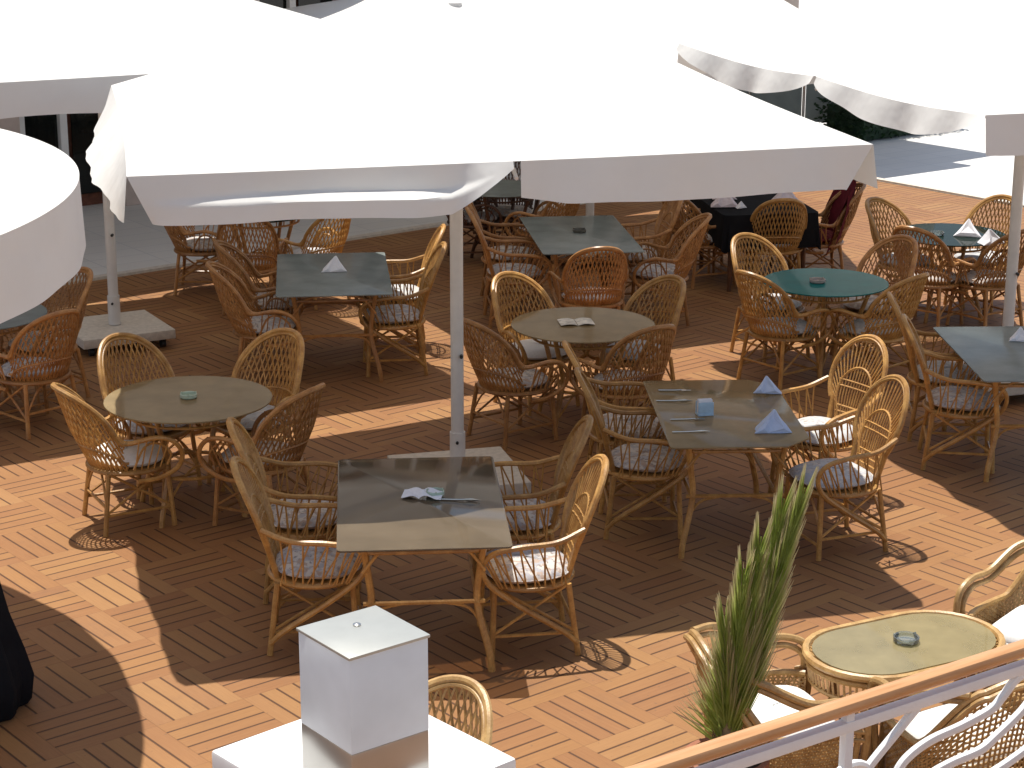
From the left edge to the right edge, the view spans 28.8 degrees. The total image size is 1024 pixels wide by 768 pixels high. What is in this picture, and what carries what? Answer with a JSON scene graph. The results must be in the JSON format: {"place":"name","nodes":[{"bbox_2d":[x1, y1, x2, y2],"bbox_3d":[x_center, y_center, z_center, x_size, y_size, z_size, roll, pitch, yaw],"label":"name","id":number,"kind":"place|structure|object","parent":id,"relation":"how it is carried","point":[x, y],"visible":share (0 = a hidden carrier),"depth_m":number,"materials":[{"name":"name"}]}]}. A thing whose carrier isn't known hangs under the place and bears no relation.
{"place":"outdoors","nodes":[
{"label":"outdoors","id":0,"kind":"place"},
{"bbox_2d":[212,715,515,767],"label":"lamp pillar","id":1,"kind":"structure","parent":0,"point":[449,747],"depth_m":5.87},
{"bbox_2d":[296,605,429,767],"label":"lamp box","id":2,"kind":"object","parent":1,"relation":"on","point":[364,686],"visible":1,"depth_m":5.58,"materials":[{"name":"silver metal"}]},
{"bbox_2d":[0,179,1023,767],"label":"wooden deck","id":3,"kind":"structure","parent":0,"point":[144,637],"depth_m":12.16,"materials":[{"name":"wood"}]},
{"bbox_2d":[0,583,33,721],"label":"draped cover","id":4,"kind":"object","parent":3,"relation":"on","point":[16,679],"visible":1,"depth_m":9.95,"materials":[{"name":"black fabric"}]},
{"bbox_2d":[0,304,47,412],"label":"round table","id":5,"kind":"object","parent":3,"relation":"on","point":[22,321],"visible":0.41,"depth_m":14.85,"materials":[{"name":"glass"}]},
{"bbox_2d":[0,308,83,439],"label":"rattan tub chair","id":6,"kind":"object","parent":3,"relation":"on","point":[25,372],"visible":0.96,"depth_m":14.34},
{"bbox_2d":[0,129,85,323],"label":"round canopy","id":7,"kind":"object","parent":3,"relation":"on","point":[42,241],"visible":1,"depth_m":9.04,"materials":[{"name":"fabric"}]},
{"bbox_2d":[2,266,92,408],"bbox_3d":[-3.545,-0.378,15.362,0.690,0.960,0.734,15,22,42],"label":"rattan tub chair","id":8,"kind":"object","parent":3,"relation":"on","point":[81,302],"visible":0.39,"depth_m":15.36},
{"bbox_2d":[50,382,184,536],"bbox_3d":[-2.516,0.419,12.589,0.734,0.960,0.690,-8,18,-27],"label":"rattan tub chair","id":9,"kind":"object","parent":3,"relation":"on","point":[115,455],"visible":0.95,"depth_m":12.43,"materials":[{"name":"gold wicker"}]},
{"bbox_2d":[97,332,209,498],"bbox_3d":[-2.466,0.192,13.383,0.690,0.960,0.734,-12,20,-36],"label":"rattan tub chair","id":10,"kind":"object","parent":3,"relation":"on","point":[104,376],"visible":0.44,"depth_m":13.45,"materials":[{"name":"brown wicker"}]},
{"bbox_2d":[0,0,328,355],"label":"market parasol","id":11,"kind":"object","parent":3,"relation":"on","point":[68,56],"visible":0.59,"depth_m":15.01,"materials":[{"name":"fabric"}]},
{"bbox_2d":[103,376,272,527],"bbox_3d":[-2.071,0.455,12.864,1.070,0.756,1.070,-7,17,-22],"label":"round table","id":12,"kind":"object","parent":3,"relation":"on","point":[156,402],"visible":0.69,"depth_m":12.69,"materials":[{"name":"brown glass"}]},
{"bbox_2d":[180,391,196,399],"bbox_3d":[-2.070,0.071,12.764,0.110,0.034,0.111,-5,17,-17],"label":"ashtray","id":13,"kind":"object","parent":12,"relation":"on","point":[187,395],"visible":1,"depth_m":12.74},
{"bbox_2d":[164,225,234,295],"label":"rattan tub chair","id":14,"kind":"object","parent":3,"relation":"on","point":[199,246],"visible":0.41,"depth_m":18.61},
{"bbox_2d":[195,327,304,482],"bbox_3d":[-1.697,0.161,13.494,0.690,0.960,0.734,9,18,27],"label":"rattan tub chair","id":15,"kind":"object","parent":3,"relation":"on","point":[248,420],"visible":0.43,"depth_m":13.63,"materials":[{"name":"brown wicker"}]},
{"bbox_2d":[212,221,287,315],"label":"rattan tub chair","id":16,"kind":"object","parent":3,"relation":"on","point":[264,263],"visible":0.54,"depth_m":17.74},
{"bbox_2d":[205,261,300,377],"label":"rattan tub chair","id":17,"kind":"object","parent":3,"relation":"on","point":[251,325],"visible":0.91,"depth_m":15.65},
{"bbox_2d":[214,240,303,350],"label":"rattan tub chair","id":18,"kind":"object","parent":3,"relation":"on","point":[228,260],"visible":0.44,"depth_m":16.40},
{"bbox_2d":[197,383,325,525],"bbox_3d":[-1.507,0.422,12.586,0.733,0.960,0.690,8,18,26],"label":"rattan tub chair","id":19,"kind":"object","parent":3,"relation":"on","point":[289,451],"visible":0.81,"depth_m":12.41,"materials":[{"name":"wicker"}]},
{"bbox_2d":[229,219,299,276],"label":"round table","id":20,"kind":"object","parent":3,"relation":"on","point":[290,225],"visible":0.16,"depth_m":18.59,"materials":[{"name":"glass"}]},
{"bbox_2d":[226,417,349,603],"bbox_3d":[-1.260,0.688,11.509,0.736,1.041,0.641,-1,16,-5],"label":"rattan armchair","id":21,"kind":"object","parent":3,"relation":"on","point":[245,446],"visible":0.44,"depth_m":11.40,"materials":[{"name":"brown wicker"}]},
{"bbox_2d":[230,456,364,655],"bbox_3d":[-1.140,0.891,10.803,0.736,1.041,0.641,-1,16,-3],"label":"rattan armchair","id":22,"kind":"object","parent":3,"relation":"on","point":[297,565],"visible":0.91,"depth_m":10.66,"materials":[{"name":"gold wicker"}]},
{"bbox_2d":[267,218,350,310],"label":"rattan tub chair","id":23,"kind":"object","parent":3,"relation":"on","point":[335,247],"visible":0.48,"depth_m":18.02,"materials":[{"name":"brown wicker"}]},
{"bbox_2d":[276,252,392,384],"bbox_3d":[-1.459,-0.539,16.334,0.910,0.754,1.550,-2,16,-6],"label":"dining table","id":24,"kind":"object","parent":3,"relation":"on","point":[304,275],"visible":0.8,"depth_m":15.98,"materials":[{"name":"grey glass"}]},
{"bbox_2d":[322,256,346,271],"bbox_3d":[-1.461,-0.988,16.307,0.213,0.121,0.140,-3,16,-10],"label":"napkin","id":25,"kind":"object","parent":24,"relation":"on","point":[334,264],"visible":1,"depth_m":16.27,"materials":[{"name":"fabric"}]},
{"bbox_2d":[355,241,446,376],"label":"rattan armchair","id":26,"kind":"object","parent":3,"relation":"on","point":[392,318],"visible":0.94,"depth_m":15.97,"materials":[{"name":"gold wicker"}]},
{"bbox_2d":[364,224,445,351],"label":"rattan armchair","id":27,"kind":"object","parent":3,"relation":"on","point":[436,238],"visible":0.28,"depth_m":16.71,"materials":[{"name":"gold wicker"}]},
{"bbox_2d":[336,457,512,671],"bbox_3d":[-0.502,0.997,10.979,0.900,0.754,1.500,-1,16,-4],"label":"dining table","id":28,"kind":"object","parent":3,"relation":"on","point":[377,515],"visible":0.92,"depth_m":10.69,"materials":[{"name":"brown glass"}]},
{"bbox_2d":[401,487,441,499],"bbox_3d":[-0.490,0.596,10.925,0.220,0.033,0.110,2,16,8],"label":"napkin","id":29,"kind":"object","parent":28,"relation":"on","point":[417,492],"visible":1,"depth_m":10.92,"materials":[{"name":"fabric"}]},
{"bbox_2d":[426,487,443,496],"bbox_3d":[-0.421,0.595,10.947,0.100,0.034,0.101,-5,17,-17],"label":"ashtray","id":30,"kind":"object","parent":28,"relation":"on","point":[436,493],"visible":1,"depth_m":10.92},
{"bbox_2d":[438,498,479,501],"bbox_3d":[-0.286,0.630,10.863,0.230,0.020,0.006,2,16,6],"label":"knife","id":31,"kind":"object","parent":28,"relation":"on","point":[469,500],"visible":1,"depth_m":10.86,"materials":[{"name":"metal"}]},
{"bbox_2d":[428,674,492,745],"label":"rattan tub chair","id":32,"kind":"object","parent":3,"relation":"on","point":[478,691],"visible":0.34,"depth_m":8.14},
{"bbox_2d":[446,197,502,264],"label":"rattan tub chair","id":33,"kind":"object","parent":3,"relation":"on","point":[467,222],"visible":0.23,"depth_m":19.89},
{"bbox_2d":[86,0,877,494],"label":"market parasol","id":34,"kind":"object","parent":3,"relation":"on","point":[426,108],"visible":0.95,"depth_m":11.29,"materials":[{"name":"fabric"}]},
{"bbox_2d":[470,180,530,267],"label":"round table","id":35,"kind":"object","parent":3,"relation":"on","point":[509,189],"visible":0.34,"depth_m":19.82,"materials":[{"name":"grey glass"}]},
{"bbox_2d":[468,202,540,307],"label":"rattan armchair","id":36,"kind":"object","parent":3,"relation":"on","point":[471,206],"visible":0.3,"depth_m":18.24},
{"bbox_2d":[473,161,539,255],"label":"rattan tub chair","id":37,"kind":"object","parent":3,"relation":"on","point":[505,210],"visible":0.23,"depth_m":20.32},
{"bbox_2d":[465,206,551,327],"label":"rattan armchair","id":38,"kind":"object","parent":3,"relation":"on","point":[535,273],"visible":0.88,"depth_m":17.49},
{"bbox_2d":[463,317,569,450],"bbox_3d":[-0.061,-0.063,14.287,0.734,0.960,0.690,-11,19,-33],"label":"rattan tub chair","id":39,"kind":"object","parent":3,"relation":"on","point":[521,380],"visible":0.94,"depth_m":14.14,"materials":[{"name":"wicker"}]},
{"bbox_2d":[476,415,592,595],"bbox_3d":[0.096,0.686,11.527,0.736,1.041,0.641,0,16,-1],"label":"rattan armchair","id":40,"kind":"object","parent":3,"relation":"on","point":[568,457],"visible":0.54,"depth_m":11.41,"materials":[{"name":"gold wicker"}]},
{"bbox_2d":[491,271,591,415],"bbox_3d":[0.143,-0.327,15.210,0.690,0.960,0.733,-11,19,-33],"label":"rattan tub chair","id":41,"kind":"object","parent":3,"relation":"on","point":[531,351],"visible":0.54,"depth_m":15.25,"materials":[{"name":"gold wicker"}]},
{"bbox_2d":[504,201,579,272],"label":"rattan tub chair","id":42,"kind":"object","parent":3,"relation":"on","point":[568,208],"visible":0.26,"depth_m":19.37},
{"bbox_2d":[476,454,608,658],"bbox_3d":[0.150,0.900,10.781,0.736,1.041,0.641,-2,16,-9],"label":"rattan armchair","id":43,"kind":"object","parent":3,"relation":"on","point":[544,568],"visible":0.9,"depth_m":10.64,"materials":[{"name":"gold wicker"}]},
{"bbox_2d":[63,177,1023,285],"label":"deck kerb","id":44,"kind":"structure","parent":3,"relation":"on","point":[188,263],"depth_m":21.44,"materials":[{"name":"beige concrete"}]},
{"bbox_2d":[285,0,815,269],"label":"market parasol","id":45,"kind":"object","parent":3,"relation":"on","point":[665,28],"visible":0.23,"depth_m":18.15,"materials":[{"name":"fabric"}]},
{"bbox_2d":[520,215,643,309],"bbox_3d":[0.602,-0.978,17.882,0.880,0.754,1.620,-2,16,-7],"label":"dining table","id":46,"kind":"object","parent":3,"relation":"on","point":[554,237],"visible":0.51,"depth_m":17.70,"materials":[{"name":"grey glass"}]},
{"bbox_2d":[573,228,585,232],"bbox_3d":[0.603,-1.375,17.830,0.120,0.034,0.121,-5,17,-16],"label":"ashtray","id":47,"kind":"object","parent":46,"relation":"on","point":[579,230],"visible":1,"depth_m":17.80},
{"bbox_2d":[511,307,654,434],"bbox_3d":[0.520,-0.077,14.738,1.060,0.756,1.060,-3,16,-11],"label":"round table","id":48,"kind":"object","parent":3,"relation":"on","point":[608,326],"visible":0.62,"depth_m":14.56,"materials":[{"name":"brown wood"}]},
{"bbox_2d":[557,318,594,325],"bbox_3d":[0.471,-0.458,14.661,0.254,0.011,0.190,-2,16,-8],"label":"open menu","id":49,"kind":"object","parent":48,"relation":"on","point":[567,321],"visible":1,"depth_m":14.66,"materials":[{"name":"paper"}]},
{"bbox_2d":[547,246,628,345],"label":"rattan tub chair","id":50,"kind":"object","parent":3,"relation":"on","point":[612,296],"visible":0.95,"depth_m":16.52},
{"bbox_2d":[562,340,666,501],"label":"rattan armchair","id":51,"kind":"object","parent":3,"relation":"on","point":[595,435],"visible":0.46,"depth_m":13.07,"materials":[{"name":"brown wicker"}]},
{"bbox_2d":[568,324,675,417],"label":"rattan tub chair","id":52,"kind":"object","parent":3,"relation":"on","point":[623,374],"visible":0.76,"depth_m":13.97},
{"bbox_2d":[580,274,685,405],"bbox_3d":[0.996,-0.308,15.150,0.734,0.960,0.690,-14,21,-41],"label":"rattan tub chair","id":53,"kind":"object","parent":3,"relation":"on","point":[680,284],"visible":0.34,"depth_m":15.24,"materials":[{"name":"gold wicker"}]},
{"bbox_2d":[574,367,694,539],"bbox_3d":[0.752,0.402,12.524,0.736,1.041,0.641,0,16,-1],"label":"rattan armchair","id":54,"kind":"object","parent":3,"relation":"on","point":[639,459],"visible":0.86,"depth_m":12.38,"materials":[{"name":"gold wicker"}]},
{"bbox_2d":[605,200,682,307],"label":"rattan armchair","id":55,"kind":"object","parent":3,"relation":"on","point":[664,220],"visible":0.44,"depth_m":18.28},
{"bbox_2d":[626,213,711,325],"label":"rattan tub chair","id":56,"kind":"object","parent":3,"relation":"on","point":[641,274],"visible":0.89,"depth_m":17.56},
{"bbox_2d":[661,201,722,273],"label":"rattan armchair","id":57,"kind":"object","parent":3,"relation":"on","point":[709,251],"visible":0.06,"depth_m":19.57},
{"bbox_2d":[667,200,736,288],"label":"rattan tub chair","id":58,"kind":"object","parent":3,"relation":"on","point":[706,242],"visible":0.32,"depth_m":18.94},
{"bbox_2d":[643,380,809,558],"bbox_3d":[1.329,0.535,12.604,0.860,0.754,1.450,-1,16,-3],"label":"dining table","id":59,"kind":"object","parent":3,"relation":"on","point":[742,410],"visible":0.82,"depth_m":12.30,"materials":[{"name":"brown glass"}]},
{"bbox_2d":[656,399,691,401],"bbox_3d":[1.035,0.106,12.700,0.230,0.020,0.007,1,16,2],"label":"knife","id":60,"kind":"object","parent":59,"relation":"on","point":[684,400],"visible":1,"depth_m":12.70,"materials":[{"name":"metal"}]},
{"bbox_2d":[671,418,704,420],"bbox_3d":[1.085,0.217,12.316,0.211,0.016,0.022,-1,16,-3],"label":"fork","id":61,"kind":"object","parent":59,"relation":"on","point":[687,419],"visible":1,"depth_m":12.31,"materials":[{"name":"metal"}]},
{"bbox_2d":[672,430,709,432],"bbox_3d":[1.084,0.288,12.066,0.230,0.020,0.006,0,16,-2],"label":"knife","id":62,"kind":"object","parent":59,"relation":"on","point":[700,431],"visible":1,"depth_m":12.06,"materials":[{"name":"metal"}]},
{"bbox_2d":[695,398,713,415],"bbox_3d":[1.200,0.142,12.419,0.100,0.101,0.070,-3,16,-12],"label":"napkin holder","id":63,"kind":"object","parent":59,"relation":"on","point":[704,406],"visible":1,"depth_m":12.39,"materials":[{"name":"plastic"}]},
{"bbox_2d":[753,376,781,393],"bbox_3d":[1.657,-0.003,12.917,0.185,0.106,0.126,2,16,8],"label":"napkin","id":64,"kind":"object","parent":59,"relation":"on","point":[767,385],"visible":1,"depth_m":12.88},
{"bbox_2d":[755,409,791,433],"bbox_3d":[1.576,0.214,12.105,0.231,0.136,0.157,-1,16,-4],"label":"napkin","id":65,"kind":"object","parent":59,"relation":"on","point":[772,421],"visible":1,"depth_m":12.06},
{"bbox_2d":[686,738,768,767],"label":"plant pot","id":66,"kind":"object","parent":3,"relation":"on","point":[764,764],"visible":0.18,"depth_m":8.80,"materials":[{"name":"ceramic"}]},
{"bbox_2d":[671,463,818,760],"bbox_3d":[0.998,1.031,8.637,0.612,1.450,0.209,0,16,0],"label":"young palm","id":67,"kind":"object","parent":66,"relation":"in","point":[747,628],"visible":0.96,"depth_m":8.61,"materials":[{"name":"plant"}]},
{"bbox_2d":[699,248,805,291],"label":"dining table","id":68,"kind":"object","parent":3,"relation":"on","point":[729,267],"visible":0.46,"depth_m":18.86,"materials":[{"name":"wicker"}]},
{"bbox_2d":[689,193,820,252],"bbox_3d":[2.322,-1.581,19.258,0.999,0.357,1.320,-3,16,-10],"label":"tablecloth","id":69,"kind":"object","parent":68,"relation":"on","point":[730,223],"visible":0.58,"depth_m":18.71,"materials":[{"name":"black fabric"}]},
{"bbox_2d":[711,197,737,206],"bbox_3d":[2.014,-1.775,18.962,0.277,0.160,0.186,-1,16,-5],"label":"napkin","id":70,"kind":"object","parent":69,"relation":"on","point":[724,202],"visible":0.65,"depth_m":18.90,"materials":[{"name":"white fabric"}]},
{"bbox_2d":[735,201,746,208],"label":"napkin","id":71,"kind":"object","parent":69,"relation":"on","point":[740,205],"visible":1,"depth_m":18.86,"materials":[{"name":"fabric"}]},
{"bbox_2d":[771,192,796,199],"bbox_3d":[2.627,-1.838,19.183,0.278,0.162,0.187,-2,16,-8],"label":"napkin","id":72,"kind":"object","parent":69,"relation":"on","point":[785,195],"visible":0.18,"depth_m":19.13,"materials":[{"name":"white fabric"}]},
{"bbox_2d":[729,232,820,362],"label":"rattan tub chair","id":73,"kind":"object","parent":3,"relation":"on","point":[735,252],"visible":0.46,"depth_m":16.74,"materials":[{"name":"brown wicker"}]},
{"bbox_2d":[743,198,807,287],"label":"rattan tub chair","id":74,"kind":"object","parent":3,"relation":"on","point":[784,249],"visible":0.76,"depth_m":18.54,"materials":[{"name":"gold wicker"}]},
{"bbox_2d":[683,622,871,767],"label":"wicker lounge chair","id":75,"kind":"object","parent":3,"relation":"on","point":[773,701],"visible":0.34,"depth_m":8.87,"materials":[{"name":"wicker"}]},
{"bbox_2d":[735,269,834,390],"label":"rattan tub chair","id":76,"kind":"object","parent":3,"relation":"on","point":[782,331],"visible":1,"depth_m":15.59,"materials":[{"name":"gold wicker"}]},
{"bbox_2d":[763,268,888,383],"bbox_3d":[2.511,-0.456,16.075,1.000,0.755,1.000,-11,19,-33],"label":"round table","id":77,"kind":"object","parent":3,"relation":"on","point":[838,283],"visible":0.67,"depth_m":15.91,"materials":[{"name":"teal glass"}]},
{"bbox_2d":[809,277,825,283],"bbox_3d":[2.442,-0.829,15.936,0.130,0.034,0.131,-5,17,-16],"label":"ashtray","id":78,"kind":"object","parent":77,"relation":"on","point":[817,280],"visible":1,"depth_m":15.90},
{"bbox_2d":[787,182,865,268],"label":"rattan tub chair","id":79,"kind":"object","parent":3,"relation":"on","point":[825,236],"visible":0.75,"depth_m":19.01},
{"bbox_2d":[819,180,855,254],"bbox_3d":[3.124,-1.618,19.147,0.319,0.683,0.600,0,16,-2],"label":"throw blanket","id":80,"kind":"object","parent":79,"relation":"hanging from","point":[842,200],"visible":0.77,"depth_m":19.20,"materials":[{"name":"red fabric"}]},
{"bbox_2d":[768,334,888,509],"bbox_3d":[2.099,0.230,13.133,0.736,1.041,0.641,-11,19,-34],"label":"rattan armchair","id":81,"kind":"object","parent":3,"relation":"on","point":[845,439],"visible":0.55,"depth_m":13.19,"materials":[{"name":"brown wicker"}]},
{"bbox_2d":[770,374,909,560],"bbox_3d":[2.049,0.482,12.252,0.736,1.041,0.641,-6,17,-20],"label":"rattan armchair","id":82,"kind":"object","parent":3,"relation":"on","point":[845,479],"visible":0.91,"depth_m":12.17,"materials":[{"name":"brown wicker"}]},
{"bbox_2d":[676,0,1023,396],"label":"market parasol","id":83,"kind":"object","parent":3,"relation":"on","point":[897,64],"visible":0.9,"depth_m":14.42,"materials":[{"name":"fabric"}]},
{"bbox_2d":[828,234,917,354],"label":"rattan tub chair","id":84,"kind":"object","parent":3,"relation":"on","point":[853,307],"visible":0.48,"depth_m":16.69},
{"bbox_2d":[821,272,929,380],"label":"rattan tub chair","id":85,"kind":"object","parent":3,"relation":"on","point":[888,332],"visible":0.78,"depth_m":15.53,"materials":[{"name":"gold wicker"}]},
{"bbox_2d":[801,610,1005,767],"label":"oval wicker table","id":86,"kind":"object","parent":3,"relation":"on","point":[856,655],"visible":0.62,"depth_m":9.40,"materials":[{"name":"wicker"}]},
{"bbox_2d":[893,631,919,645],"bbox_3d":[1.868,1.204,9.445,0.124,0.034,0.125,-5,17,-17],"label":"ashtray","id":87,"kind":"object","parent":86,"relation":"on","point":[904,641],"visible":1,"depth_m":9.45,"materials":[{"name":"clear glass"}]},
{"bbox_2d":[865,197,952,303],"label":"rattan tub chair","id":88,"kind":"object","parent":3,"relation":"on","point":[875,232],"visible":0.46,"depth_m":18.35,"materials":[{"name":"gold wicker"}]},
{"bbox_2d":[890,225,976,326],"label":"rattan tub chair","id":89,"kind":"object","parent":3,"relation":"on","point":[938,280],"visible":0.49,"depth_m":17.30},
{"bbox_2d":[886,291,983,442],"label":"rattan armchair","id":90,"kind":"object","parent":3,"relation":"on","point":[915,376],"visible":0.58,"depth_m":14.33,"materials":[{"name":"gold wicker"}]},
{"bbox_2d":[866,658,1023,767],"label":"wicker lounge chair","id":91,"kind":"object","parent":3,"relation":"on","point":[923,724],"visible":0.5,"depth_m":8.67,"materials":[{"name":"wicker"}]},
{"bbox_2d":[893,223,1005,323],"bbox_3d":[3.902,-0.974,17.892,1.000,0.755,1.000,-1,16,-6],"label":"round table","id":92,"kind":"object","parent":3,"relation":"on","point":[948,238],"visible":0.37,"depth_m":17.72,"materials":[{"name":"teal glass"}]},
{"bbox_2d":[953,219,981,237],"bbox_3d":[4.051,-1.395,17.717,0.250,0.149,0.166,4,16,13],"label":"napkin","id":93,"kind":"object","parent":92,"relation":"on","point":[967,229],"visible":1,"depth_m":17.67,"materials":[{"name":"fabric"}]},
{"bbox_2d":[977,229,1003,245],"bbox_3d":[4.170,-1.292,17.392,0.231,0.130,0.156,-7,18,-24],"label":"napkin","id":94,"kind":"object","parent":92,"relation":"on","point":[990,236],"visible":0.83,"depth_m":17.35,"materials":[{"name":"fabric"}]},
{"bbox_2d":[901,314,1008,473],"bbox_3d":[3.039,0.037,13.812,0.736,1.041,0.641,2,16,8],"label":"rattan armchair","id":95,"kind":"object","parent":3,"relation":"on","point":[950,402],"visible":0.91,"depth_m":13.66,"materials":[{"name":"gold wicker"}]},
{"bbox_2d":[937,194,1011,311],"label":"rattan tub chair","id":96,"kind":"object","parent":3,"relation":"on","point":[983,203],"visible":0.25,"depth_m":18.49,"materials":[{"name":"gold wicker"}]},
{"bbox_2d":[933,326,1023,481],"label":"dining table","id":97,"kind":"object","parent":3,"relation":"on","point":[994,355],"visible":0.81,"depth_m":13.80,"materials":[{"name":"grey glass"}]},
{"bbox_2d":[1009,326,1023,341],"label":"napkin","id":98,"kind":"object","parent":97,"relation":"on","point":[1018,335],"visible":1,"depth_m":14.17,"materials":[{"name":"fabric"}]},
{"bbox_2d":[939,229,1023,326],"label":"rattan tub chair","id":99,"kind":"object","parent":3,"relation":"on","point":[985,280],"visible":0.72,"depth_m":17.28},
{"bbox_2d":[953,540,1023,692],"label":"wicker lounge chair","id":100,"kind":"object","parent":3,"relation":"on","point":[1008,623],"visible":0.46,"depth_m":10.26,"materials":[{"name":"wicker"}]},
{"bbox_2d":[74,0,1023,278],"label":"pavement","id":101,"kind":"structure","parent":0,"point":[958,160],"depth_m":24.37,"materials":[{"name":"concrete"}]},
{"bbox_2d":[0,0,798,205],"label":"restaurant building","id":102,"kind":"structure","parent":101,"relation":"on","point":[71,136],"depth_m":22.66,"materials":[{"name":"white brick"}]},
{"bbox_2d":[19,113,101,193],"bbox_3d":[-5.007,-3.465,22.357,1.279,2.905,0.100,-13,20,-37],"label":"window","id":103,"kind":"structure","parent":102,"relation":"in","point":[52,130],"depth_m":22.58,"materials":[{"name":"glass"}]},
{"bbox_2d":[257,0,331,8],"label":"window","id":104,"kind":"structure","parent":102,"relation":"in","point":[283,4],"depth_m":23.99,"materials":[{"name":"glass"}]},
{"bbox_2d":[738,84,849,121],"bbox_3d":[3.809,-4.259,28.684,2.504,1.120,0.044,8,18,25],"label":"windbreak screen","id":105,"kind":"object","parent":101,"relation":"on","point":[793,101],"visible":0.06,"depth_m":28.58,"materials":[{"name":"glass"}]},
{"bbox_2d":[813,97,949,140],"bbox_3d":[5.367,-3.855,28.229,2.333,0.622,1.018,-13,20,-37],"label":"clipped hedge","id":106,"kind":"object","parent":101,"relation":"on","point":[841,119],"visible":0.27,"depth_m":27.64,"materials":[{"name":"green plant"}]},
{"bbox_2d":[625,639,1023,767],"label":"balcony railing","id":107,"kind":"object","parent":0,"point":[845,709],"visible":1,"depth_m":5.88,"materials":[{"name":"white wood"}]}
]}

